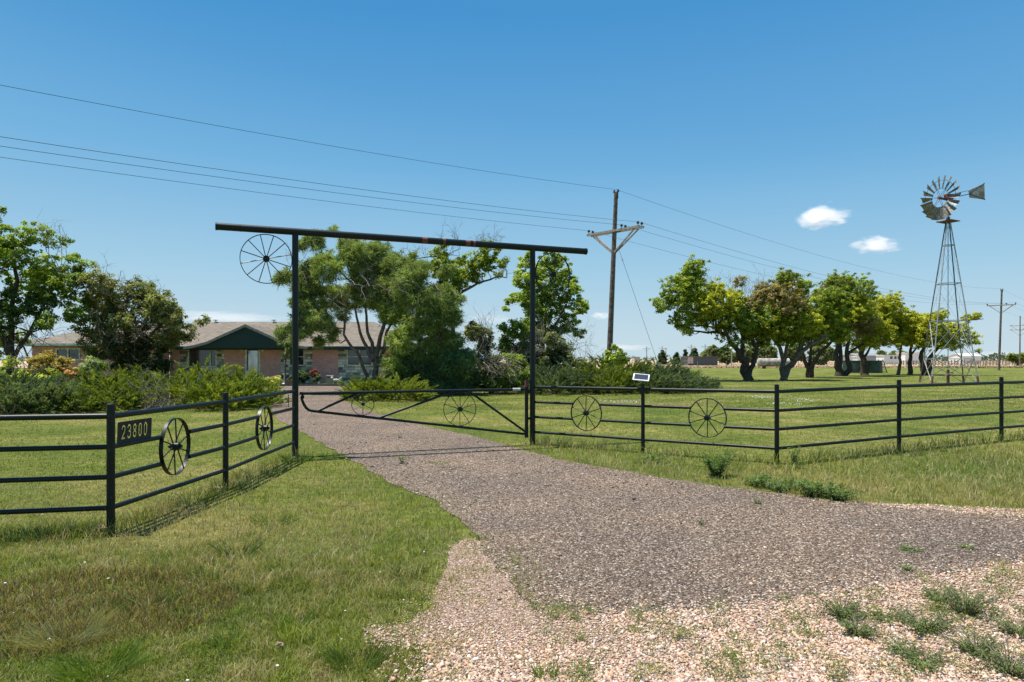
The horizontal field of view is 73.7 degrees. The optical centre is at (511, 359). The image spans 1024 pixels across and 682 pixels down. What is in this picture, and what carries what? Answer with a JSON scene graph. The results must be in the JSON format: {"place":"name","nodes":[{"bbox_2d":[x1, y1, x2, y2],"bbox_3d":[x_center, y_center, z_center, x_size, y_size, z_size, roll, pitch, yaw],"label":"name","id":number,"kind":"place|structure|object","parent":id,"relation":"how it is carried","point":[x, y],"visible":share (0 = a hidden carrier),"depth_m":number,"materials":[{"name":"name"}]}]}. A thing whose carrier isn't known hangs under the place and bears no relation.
{"place":"outdoors","nodes":[
{"label":"outdoors","id":0,"kind":"place"},
{"bbox_2d":[0,359,1023,367],"bbox_3d":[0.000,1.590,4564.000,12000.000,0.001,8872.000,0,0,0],"label":"field","id":1,"kind":"structure","parent":0,"point":[720,364],"depth_m":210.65,"materials":[{"name":"green plant"}]},
{"bbox_2d":[0,352,1006,360],"bbox_3d":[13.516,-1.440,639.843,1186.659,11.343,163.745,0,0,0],"label":"treeline","id":2,"kind":"object","parent":1,"relation":"on","point":[984,357],"visible":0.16,"depth_m":601.25,"materials":[{"name":"green plant"}]},
{"bbox_2d":[657,350,667,364],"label":"conifer","id":3,"kind":"object","parent":1,"relation":"on","point":[662,357],"visible":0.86,"depth_m":209.15,"materials":[{"name":"green plant"}]},
{"bbox_2d":[671,352,679,363],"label":"conifer","id":4,"kind":"object","parent":1,"relation":"on","point":[676,355],"visible":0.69,"depth_m":214.37,"materials":[{"name":"green plant"}]},
{"bbox_2d":[689,348,698,355],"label":"conifer","id":5,"kind":"object","parent":1,"relation":"on","point":[693,352],"visible":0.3,"depth_m":209.60,"materials":[{"name":"green plant"}]},
{"bbox_2d":[681,356,718,365],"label":"shed","id":6,"kind":"structure","parent":1,"relation":"on","point":[707,360],"depth_m":175.00,"materials":[{"name":"metal"}]},
{"bbox_2d":[701,344,722,358],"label":"broadleaf tree","id":7,"kind":"object","parent":1,"relation":"on","point":[713,350],"visible":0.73,"depth_m":188.64,"materials":[{"name":"green plant"}]},
{"bbox_2d":[744,345,756,362],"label":"broadleaf tree","id":8,"kind":"object","parent":1,"relation":"on","point":[748,352],"visible":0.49,"depth_m":183.51,"materials":[{"name":"green plant"}]},
{"bbox_2d":[756,345,777,360],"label":"broadleaf tree","id":9,"kind":"object","parent":1,"relation":"on","point":[770,351],"visible":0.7,"depth_m":178.88,"materials":[{"name":"green plant"}]},
{"bbox_2d":[875,355,898,363],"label":"trailer home","id":10,"kind":"object","parent":1,"relation":"on","point":[890,359],"visible":0.8,"depth_m":230.00,"materials":[{"name":"white paint"}]},
{"bbox_2d":[896,352,919,363],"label":"shed","id":11,"kind":"structure","parent":1,"relation":"on","point":[905,356],"depth_m":250.00,"materials":[{"name":"white paint"}]},
{"bbox_2d":[0,368,1023,681],"bbox_3d":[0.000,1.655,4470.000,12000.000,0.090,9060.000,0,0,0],"label":"ground","id":12,"kind":"structure","parent":0,"point":[196,416],"depth_m":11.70,"materials":[{"name":"green plant"}]},
{"bbox_2d":[0,338,61,385],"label":"shrub","id":13,"kind":"object","parent":12,"relation":"on","point":[11,362],"visible":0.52,"depth_m":26.95,"materials":[{"name":"green plant"}]},
{"bbox_2d":[0,206,103,374],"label":"broadleaf tree","id":14,"kind":"object","parent":12,"relation":"on","point":[49,276],"visible":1,"depth_m":33.89,"materials":[{"name":"green plant"}]},
{"bbox_2d":[25,349,78,381],"bbox_3d":[-19.548,0.708,28.884,2.414,2.285,1.676,0,0,27],"label":"shrub","id":15,"kind":"object","parent":12,"relation":"on","point":[61,364],"visible":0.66,"depth_m":28.74,"materials":[{"name":"yellow plant"}]},
{"bbox_2d":[0,366,105,414],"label":"juniper","id":16,"kind":"object","parent":12,"relation":"on","point":[25,393],"visible":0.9,"depth_m":21.40,"materials":[{"name":"green plant"}]},
{"bbox_2d":[73,355,109,383],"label":"shrub","id":17,"kind":"object","parent":12,"relation":"on","point":[91,360],"visible":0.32,"depth_m":28.95,"materials":[{"name":"green plant"}]},
{"bbox_2d":[37,360,181,411],"bbox_3d":[-14.060,0.861,23.995,4.760,1.738,6.029,0,0,-26],"label":"juniper","id":18,"kind":"object","parent":12,"relation":"on","point":[108,387],"visible":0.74,"depth_m":22.91,"materials":[{"name":"green plant"}]},
{"bbox_2d":[67,250,210,375],"bbox_3d":[-19.725,-2.018,35.776,7.400,7.794,5.215,0,0,0],"label":"scrubby tree","id":19,"kind":"object","parent":12,"relation":"on","point":[124,347],"visible":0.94,"depth_m":35.54,"materials":[{"name":"green plant"}]},
{"bbox_2d":[0,389,295,533],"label":"pipe fence","id":20,"kind":"object","parent":12,"relation":"on","point":[110,415],"visible":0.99,"depth_m":7.05,"materials":[{"name":"black metal"}]},
{"bbox_2d":[114,364,196,411],"bbox_3d":[-11.820,1.379,23.057,3.044,2.643,2.694,0,0,8],"label":"dead brush","id":21,"kind":"object","parent":12,"relation":"on","point":[149,405],"visible":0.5,"depth_m":22.73,"materials":[{"name":"plant"}]},
{"bbox_2d":[143,354,250,409],"bbox_3d":[-11.056,0.759,24.311,4.257,1.939,6.223,0,0,-36],"label":"juniper","id":22,"kind":"object","parent":12,"relation":"on","point":[194,392],"visible":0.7,"depth_m":23.50,"materials":[{"name":"green plant"}]},
{"bbox_2d":[17,320,413,384],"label":"ranch house","id":23,"kind":"structure","parent":12,"relation":"on","point":[249,346],"depth_m":48.60,"materials":[{"name":"brick"}]},
{"bbox_2d":[55,348,79,359],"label":"window","id":24,"kind":"structure","parent":23,"relation":"in","point":[59,352],"depth_m":44.03,"materials":[{"name":"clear glass"}]},
{"bbox_2d":[188,350,216,366],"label":"window","id":25,"kind":"structure","parent":23,"relation":"in","point":[194,356],"depth_m":48.63,"materials":[{"name":"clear glass"}]},
{"bbox_2d":[247,350,257,378],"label":"door","id":26,"kind":"structure","parent":23,"relation":"in","point":[252,355],"depth_m":48.64,"materials":[{"name":"white"}]},
{"bbox_2d":[289,350,304,365],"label":"window","id":27,"kind":"structure","parent":23,"relation":"in","point":[301,352],"depth_m":48.63,"materials":[{"name":"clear glass"}]},
{"bbox_2d":[347,350,371,365],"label":"window","id":28,"kind":"structure","parent":23,"relation":"in","point":[352,358],"depth_m":48.63,"materials":[{"name":"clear glass"}]},
{"bbox_2d":[197,364,291,408],"bbox_3d":[-9.774,0.942,24.534,3.690,1.576,5.108,0,0,0],"label":"juniper","id":29,"kind":"object","parent":12,"relation":"on","point":[260,383],"visible":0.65,"depth_m":24.16,"materials":[{"name":"green plant"}]},
{"bbox_2d":[265,375,282,384],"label":"shrub","id":30,"kind":"object","parent":12,"relation":"on","point":[272,378],"visible":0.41,"depth_m":43.39,"materials":[{"name":"yellow plant"}]},
{"bbox_2d":[278,339,291,383],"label":"sapling","id":31,"kind":"object","parent":12,"relation":"on","point":[288,349],"visible":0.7,"depth_m":45.36,"materials":[{"name":"green plant"}]},
{"bbox_2d":[288,369,321,383],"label":"shrub","id":32,"kind":"object","parent":12,"relation":"on","point":[315,375],"visible":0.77,"depth_m":46.44,"materials":[{"name":"green plant"}]},
{"bbox_2d":[325,375,333,383],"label":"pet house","id":33,"kind":"structure","parent":12,"relation":"on","point":[329,380],"depth_m":47.23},
{"bbox_2d":[269,223,419,390],"bbox_3d":[-8.241,-2.454,33.596,7.545,8.748,5.450,0,0,0],"label":"cedar tree","id":34,"kind":"object","parent":12,"relation":"on","point":[361,290],"visible":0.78,"depth_m":33.75,"materials":[{"name":"green plant"}]},
{"bbox_2d":[334,371,438,400],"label":"juniper","id":35,"kind":"object","parent":12,"relation":"on","point":[378,384],"visible":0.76,"depth_m":27.91,"materials":[{"name":"green plant"}]},
{"bbox_2d":[215,222,587,455],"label":"entrance arch","id":36,"kind":"structure","parent":12,"relation":"on","point":[295,233],"depth_m":12.27,"materials":[{"name":"black paint"}]},
{"bbox_2d":[299,380,529,437],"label":"swing gate","id":37,"kind":"structure","parent":36,"relation":"attached to","point":[448,391],"depth_m":12.85,"materials":[{"name":"black metal"}]},
{"bbox_2d":[378,258,484,395],"bbox_3d":[-3.888,-1.496,33.195,5.105,6.816,4.451,0,0,-27],"label":"cedar tree","id":38,"kind":"object","parent":12,"relation":"on","point":[440,356],"visible":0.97,"depth_m":32.38,"materials":[{"name":"green plant"}]},
{"bbox_2d":[401,218,520,330],"bbox_3d":[-2.783,-2.973,37.301,6.244,9.668,3.432,0,0,20],"label":"broadleaf tree","id":39,"kind":"object","parent":12,"relation":"on","point":[485,260],"visible":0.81,"depth_m":36.62,"materials":[{"name":"green plant"}]},
{"bbox_2d":[462,308,538,393],"bbox_3d":[-1.084,-0.538,33.652,5.093,4.870,3.945,0,0,0],"label":"shrub","id":40,"kind":"object","parent":12,"relation":"on","point":[507,374],"visible":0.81,"depth_m":33.69,"materials":[{"name":"green plant"}]},
{"bbox_2d":[502,251,596,357],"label":"broadleaf tree","id":41,"kind":"object","parent":12,"relation":"on","point":[522,297],"visible":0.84,"depth_m":41.40,"materials":[{"name":"green plant"}]},
{"bbox_2d":[495,307,603,375],"bbox_3d":[2.300,-0.465,36.538,6.595,4.768,4.027,0,0,0],"label":"shrub","id":42,"kind":"object","parent":12,"relation":"on","point":[556,348],"visible":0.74,"depth_m":36.31,"materials":[{"name":"green plant"}]},
{"bbox_2d":[520,356,614,394],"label":"juniper","id":43,"kind":"object","parent":12,"relation":"on","point":[558,376],"visible":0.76,"depth_m":32.81,"materials":[{"name":"green plant"}]},
{"bbox_2d":[587,189,643,352],"bbox_3d":[5.643,-3.805,37.940,0.685,11.262,3.700,0,0,-43],"label":"utility pole","id":44,"kind":"object","parent":12,"relation":"on","point":[614,250],"visible":0.98,"depth_m":37.89,"materials":[{"name":"brown wood"}]},
{"bbox_2d":[1,157,587,230],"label":"power wire","id":45,"kind":"object","parent":44,"relation":"attached to","point":[266,193],"visible":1,"depth_m":25.78,"materials":[{"name":"black metal"}]},
{"bbox_2d":[1,85,615,189],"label":"power wire","id":46,"kind":"object","parent":44,"relation":"attached to","point":[272,135],"visible":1,"depth_m":24.22,"materials":[{"name":"black metal"}]},
{"bbox_2d":[2,146,618,224],"bbox_3d":[-14.392,-6.474,18.328,56.234,1.847,0.014,0,0,-43],"label":"power wire","id":47,"kind":"object","parent":44,"relation":"attached to","point":[266,183],"visible":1,"depth_m":23.38,"materials":[{"name":"black metal"}]},
{"bbox_2d":[0,136,634,221],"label":"power wire","id":48,"kind":"object","parent":44,"relation":"attached to","point":[276,177],"visible":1,"depth_m":22.55,"materials":[{"name":"black metal"}]},
{"bbox_2d":[607,235,976,304],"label":"power wire","id":49,"kind":"object","parent":44,"relation":"attached to","point":[817,286],"visible":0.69,"depth_m":51.46,"materials":[{"name":"black metal"}]},
{"bbox_2d":[616,189,995,288],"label":"power wire","id":50,"kind":"object","parent":44,"relation":"attached to","point":[769,240],"visible":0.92,"depth_m":49.06,"materials":[{"name":"black metal"}]},
{"bbox_2d":[628,226,997,303],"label":"power wire","id":51,"kind":"object","parent":44,"relation":"attached to","point":[823,279],"visible":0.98,"depth_m":53.96,"materials":[{"name":"black metal"}]},
{"bbox_2d":[644,223,981,302],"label":"power wire","id":52,"kind":"object","parent":44,"relation":"attached to","point":[787,265],"visible":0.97,"depth_m":46.85,"materials":[{"name":"black metal"}]},
{"bbox_2d":[574,350,658,393],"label":"juniper","id":53,"kind":"object","parent":12,"relation":"on","point":[612,373],"visible":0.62,"depth_m":33.53,"materials":[{"name":"green plant"}]},
{"bbox_2d":[604,344,629,366],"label":"sapling","id":54,"kind":"object","parent":12,"relation":"on","point":[618,352],"visible":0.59,"depth_m":36.43,"materials":[{"name":"green plant"}]},
{"bbox_2d":[630,450,672,463],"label":"weed","id":55,"kind":"object","parent":12,"relation":"on","point":[653,456],"visible":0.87,"depth_m":11.05,"materials":[{"name":"green plant"}]},
{"bbox_2d":[609,358,726,393],"bbox_3d":[7.591,0.725,34.376,5.946,1.856,6.646,0,0,0],"label":"juniper","id":56,"kind":"object","parent":12,"relation":"on","point":[661,377],"visible":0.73,"depth_m":32.96,"materials":[{"name":"green plant"}]},
{"bbox_2d":[366,538,1023,681],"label":"gravel shoulder","id":57,"kind":"object","parent":12,"relation":"on","point":[472,606],"visible":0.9,"depth_m":4.47},
{"bbox_2d":[527,564,1023,681],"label":"weeds","id":58,"kind":"object","parent":57,"relation":"on","point":[733,655],"visible":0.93,"depth_m":4.12,"materials":[{"name":"green plant"}]},
{"bbox_2d":[808,589,870,619],"bbox_3d":[2.142,1.610,4.419,0.367,0.164,0.402,0,0,0],"label":"weed","id":59,"kind":"object","parent":57,"relation":"on","point":[838,611],"visible":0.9,"depth_m":4.40,"materials":[{"name":"green plant"}]},
{"bbox_2d":[836,609,884,637],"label":"weed","id":60,"kind":"object","parent":57,"relation":"on","point":[848,624],"visible":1,"depth_m":4.14,"materials":[{"name":"green plant"}]},
{"bbox_2d":[861,604,906,624],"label":"weed","id":61,"kind":"object","parent":57,"relation":"on","point":[887,619],"visible":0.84,"depth_m":4.37,"materials":[{"name":"green plant"}]},
{"bbox_2d":[879,633,934,657],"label":"weed","id":62,"kind":"object","parent":57,"relation":"on","point":[897,648],"visible":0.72,"depth_m":3.87,"materials":[{"name":"green plant"}]},
{"bbox_2d":[888,638,958,672],"bbox_3d":[2.249,1.633,3.736,0.310,0.117,0.362,0,0,42],"label":"weed","id":63,"kind":"object","parent":57,"relation":"on","point":[933,658],"visible":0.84,"depth_m":3.74,"materials":[{"name":"green plant"}]},
{"bbox_2d":[891,603,968,633],"bbox_3d":[2.576,1.615,4.241,0.455,0.145,0.446,0,0,0],"label":"weed","id":64,"kind":"object","parent":57,"relation":"on","point":[912,619],"visible":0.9,"depth_m":4.18,"materials":[{"name":"green plant"}]},
{"bbox_2d":[921,585,955,601],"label":"weed","id":65,"kind":"object","parent":57,"relation":"on","point":[935,594],"visible":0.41,"depth_m":4.70,"materials":[{"name":"green plant"}]},
{"bbox_2d":[928,622,1009,662],"bbox_3d":[2.606,1.613,3.836,0.353,0.147,0.430,0,0,0],"label":"weed","id":66,"kind":"object","parent":57,"relation":"on","point":[982,646],"visible":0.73,"depth_m":3.88,"materials":[{"name":"green plant"}]},
{"bbox_2d":[927,577,1013,615],"bbox_3d":[2.977,1.585,4.450,0.476,0.194,0.414,0,0,34],"label":"weed","id":67,"kind":"object","parent":57,"relation":"on","point":[958,602],"visible":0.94,"depth_m":4.46,"materials":[{"name":"green plant"}]},
{"bbox_2d":[964,635,1023,678],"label":"weed","id":68,"kind":"object","parent":57,"relation":"on","point":[1018,671],"visible":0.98,"depth_m":3.65,"materials":[{"name":"green plant"}]},
{"bbox_2d":[980,611,1023,637],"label":"weed","id":69,"kind":"object","parent":57,"relation":"on","point":[1009,628],"visible":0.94,"depth_m":4.14,"materials":[{"name":"green plant"}]},
{"bbox_2d":[649,254,758,380],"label":"shade tree","id":70,"kind":"object","parent":12,"relation":"on","point":[711,305],"visible":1,"depth_m":50.52,"materials":[{"name":"green plant"}]},
{"bbox_2d":[700,449,739,476],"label":"weed","id":71,"kind":"object","parent":12,"relation":"on","point":[717,465],"visible":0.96,"depth_m":9.67,"materials":[{"name":"green plant"}]},
{"bbox_2d":[718,347,738,364],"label":"broadleaf tree","id":72,"kind":"object","parent":12,"relation":"on","point":[726,356],"visible":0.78,"depth_m":193.77,"materials":[{"name":"green plant"}]},
{"bbox_2d":[744,472,771,486],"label":"weed","id":73,"kind":"object","parent":12,"relation":"on","point":[755,481],"visible":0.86,"depth_m":8.92,"materials":[{"name":"green plant"}]},
{"bbox_2d":[757,358,789,368],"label":"fuel tank","id":74,"kind":"object","parent":12,"relation":"on","point":[763,362],"visible":0.75,"depth_m":117.39,"materials":[{"name":"metal"}]},
{"bbox_2d":[534,377,1023,462],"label":"pipe fence","id":75,"kind":"object","parent":12,"relation":"on","point":[776,410],"visible":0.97,"depth_m":12.03,"materials":[{"name":"black metal"}]},
{"bbox_2d":[632,373,649,383],"bbox_3d":[2.300,0.343,12.150,0.298,0.188,0.171,0,0,15],"label":"solar panel","id":76,"kind":"object","parent":75,"relation":"on","point":[641,377],"visible":1,"depth_m":12.13,"materials":[{"name":"glass"}]},
{"bbox_2d":[733,264,828,379],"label":"shade tree","id":77,"kind":"object","parent":12,"relation":"on","point":[775,327],"visible":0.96,"depth_m":51.70,"materials":[{"name":"green plant"}]},
{"bbox_2d":[758,475,808,491],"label":"weed","id":78,"kind":"object","parent":12,"relation":"on","point":[781,487],"visible":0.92,"depth_m":8.62,"materials":[{"name":"green plant"}]},
{"bbox_2d":[788,446,800,466],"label":"weed","id":79,"kind":"object","parent":12,"relation":"on","point":[794,455],"visible":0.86,"depth_m":10.33,"materials":[{"name":"green plant"}]},
{"bbox_2d":[787,346,806,361],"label":"broadleaf tree","id":80,"kind":"object","parent":12,"relation":"on","point":[791,352],"visible":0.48,"depth_m":188.74,"materials":[{"name":"green plant"}]},
{"bbox_2d":[588,386,1012,404],"bbox_3d":[17.591,1.571,33.374,33.127,0.097,7.180,0,0,-38],"label":"clover","id":81,"kind":"object","parent":12,"relation":"on","point":[752,396],"visible":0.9,"depth_m":26.48,"materials":[{"name":"plant"}]},
{"bbox_2d":[788,476,841,496],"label":"weed","id":82,"kind":"object","parent":12,"relation":"on","point":[804,485],"visible":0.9,"depth_m":8.23,"materials":[{"name":"green plant"}]},
{"bbox_2d":[807,344,838,364],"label":"broadleaf tree","id":83,"kind":"object","parent":12,"relation":"on","point":[825,357],"visible":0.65,"depth_m":183.29,"materials":[{"name":"green plant"}]},
{"bbox_2d":[791,281,855,377],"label":"shade tree","id":84,"kind":"object","parent":12,"relation":"on","point":[832,311],"visible":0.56,"depth_m":58.26,"materials":[{"name":"green plant"}]},
{"bbox_2d":[812,481,864,500],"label":"weed","id":85,"kind":"object","parent":12,"relation":"on","point":[835,495],"visible":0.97,"depth_m":7.99,"materials":[{"name":"green plant"}]},
{"bbox_2d":[661,361,1021,367],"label":"wire fence","id":86,"kind":"object","parent":12,"relation":"on","point":[834,361],"visible":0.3,"depth_m":127.98,"materials":[{"name":"grey wood"}]},
{"bbox_2d":[810,269,897,375],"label":"shade tree","id":87,"kind":"object","parent":12,"relation":"on","point":[866,326],"visible":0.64,"depth_m":64.61,"materials":[{"name":"green plant"}]},
{"bbox_2d":[842,360,882,372],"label":"stock tank","id":88,"kind":"object","parent":12,"relation":"on","point":[875,366],"visible":0.69,"depth_m":80.24,"materials":[{"name":"green metal"}]},
{"bbox_2d":[853,290,922,374],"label":"shade tree","id":89,"kind":"object","parent":12,"relation":"on","point":[889,309],"visible":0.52,"depth_m":68.86,"materials":[{"name":"green plant"}]},
{"bbox_2d":[893,312,922,374],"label":"shade tree","id":90,"kind":"object","parent":12,"relation":"on","point":[910,341],"visible":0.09,"depth_m":71.41,"materials":[{"name":"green plant"}]},
{"bbox_2d":[906,314,933,373],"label":"shade tree","id":91,"kind":"object","parent":12,"relation":"on","point":[909,365],"visible":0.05,"depth_m":72.86,"materials":[{"name":"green plant"}]},
{"bbox_2d":[847,501,1022,513],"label":"gravel verge","id":92,"kind":"structure","parent":12,"relation":"on","point":[943,506],"depth_m":7.54,"materials":[{"name":"beige gravel"}]},
{"bbox_2d":[909,307,983,375],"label":"shade tree","id":93,"kind":"object","parent":12,"relation":"on","point":[920,337],"visible":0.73,"depth_m":67.23,"materials":[{"name":"green plant"}]},
{"bbox_2d":[919,175,984,383],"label":"windmill","id":94,"kind":"object","parent":12,"relation":"on","point":[932,212],"visible":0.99,"depth_m":45.95,"materials":[{"name":"metal"}]},
{"bbox_2d":[903,360,1015,364],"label":"wooden fence","id":95,"kind":"object","parent":12,"relation":"on","point":[964,362],"visible":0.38,"depth_m":189.93,"materials":[{"name":"brown wood"}]},
{"bbox_2d":[986,289,1015,369],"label":"utility pole","id":96,"kind":"object","parent":12,"relation":"on","point":[999,345],"visible":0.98,"depth_m":99.90,"materials":[{"name":"brown wood"}]},
{"bbox_2d":[1005,352,1023,365],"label":"broadleaf tree","id":97,"kind":"object","parent":12,"relation":"on","point":[1012,357],"visible":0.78,"depth_m":169.75,"materials":[{"name":"green plant"}]},
{"bbox_2d":[1011,316,1023,364],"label":"utility pole","id":98,"kind":"object","parent":12,"relation":"on","point":[1019,325],"visible":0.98,"depth_m":162.89,"materials":[{"name":"brown wood"}]},
{"bbox_2d":[0,0,1023,358],"label":"sky","id":99,"kind":"structure","parent":0,"point":[822,128],"materials":[{"name":"blue"}]},
{"bbox_2d":[242,386,1023,613],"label":"driveway","id":100,"kind":"structure","parent":0,"point":[327,421],"depth_m":6.90,"materials":[{"name":"grey gravel"}]},
{"bbox_2d":[275,384,349,385],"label":"kerb","id":101,"kind":"structure","parent":100,"relation":"on","point":[313,385],"depth_m":43.46,"materials":[{"name":"concrete"}]},
{"bbox_2d":[285,410,1023,621],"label":"chippings","id":102,"kind":"object","parent":100,"relation":"on","point":[671,565],"visible":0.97,"depth_m":6.15,"materials":[{"name":"gravel"}]},
{"bbox_2d":[897,542,924,552],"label":"weed","id":103,"kind":"object","parent":100,"relation":"on","point":[904,548],"visible":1,"depth_m":5.92,"materials":[{"name":"green plant"}]},
{"bbox_2d":[956,542,977,549],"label":"weed","id":104,"kind":"object","parent":100,"relation":"on","point":[967,546],"visible":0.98,"depth_m":5.96,"materials":[{"name":"green plant"}]},
{"bbox_2d":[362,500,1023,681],"bbox_3d":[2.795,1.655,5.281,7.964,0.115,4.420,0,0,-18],"label":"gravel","id":105,"kind":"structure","parent":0,"point":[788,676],"depth_m":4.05,"materials":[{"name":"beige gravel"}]},
{"bbox_2d":[843,353,876,359],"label":"barn","id":106,"kind":"structure","parent":0,"point":[871,356],"depth_m":241.96,"materials":[{"name":"metal"}]},
{"bbox_2d":[948,353,980,363],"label":"barn","id":107,"kind":"structure","parent":0,"point":[966,357],"depth_m":260.54,"materials":[{"name":"white paint"}]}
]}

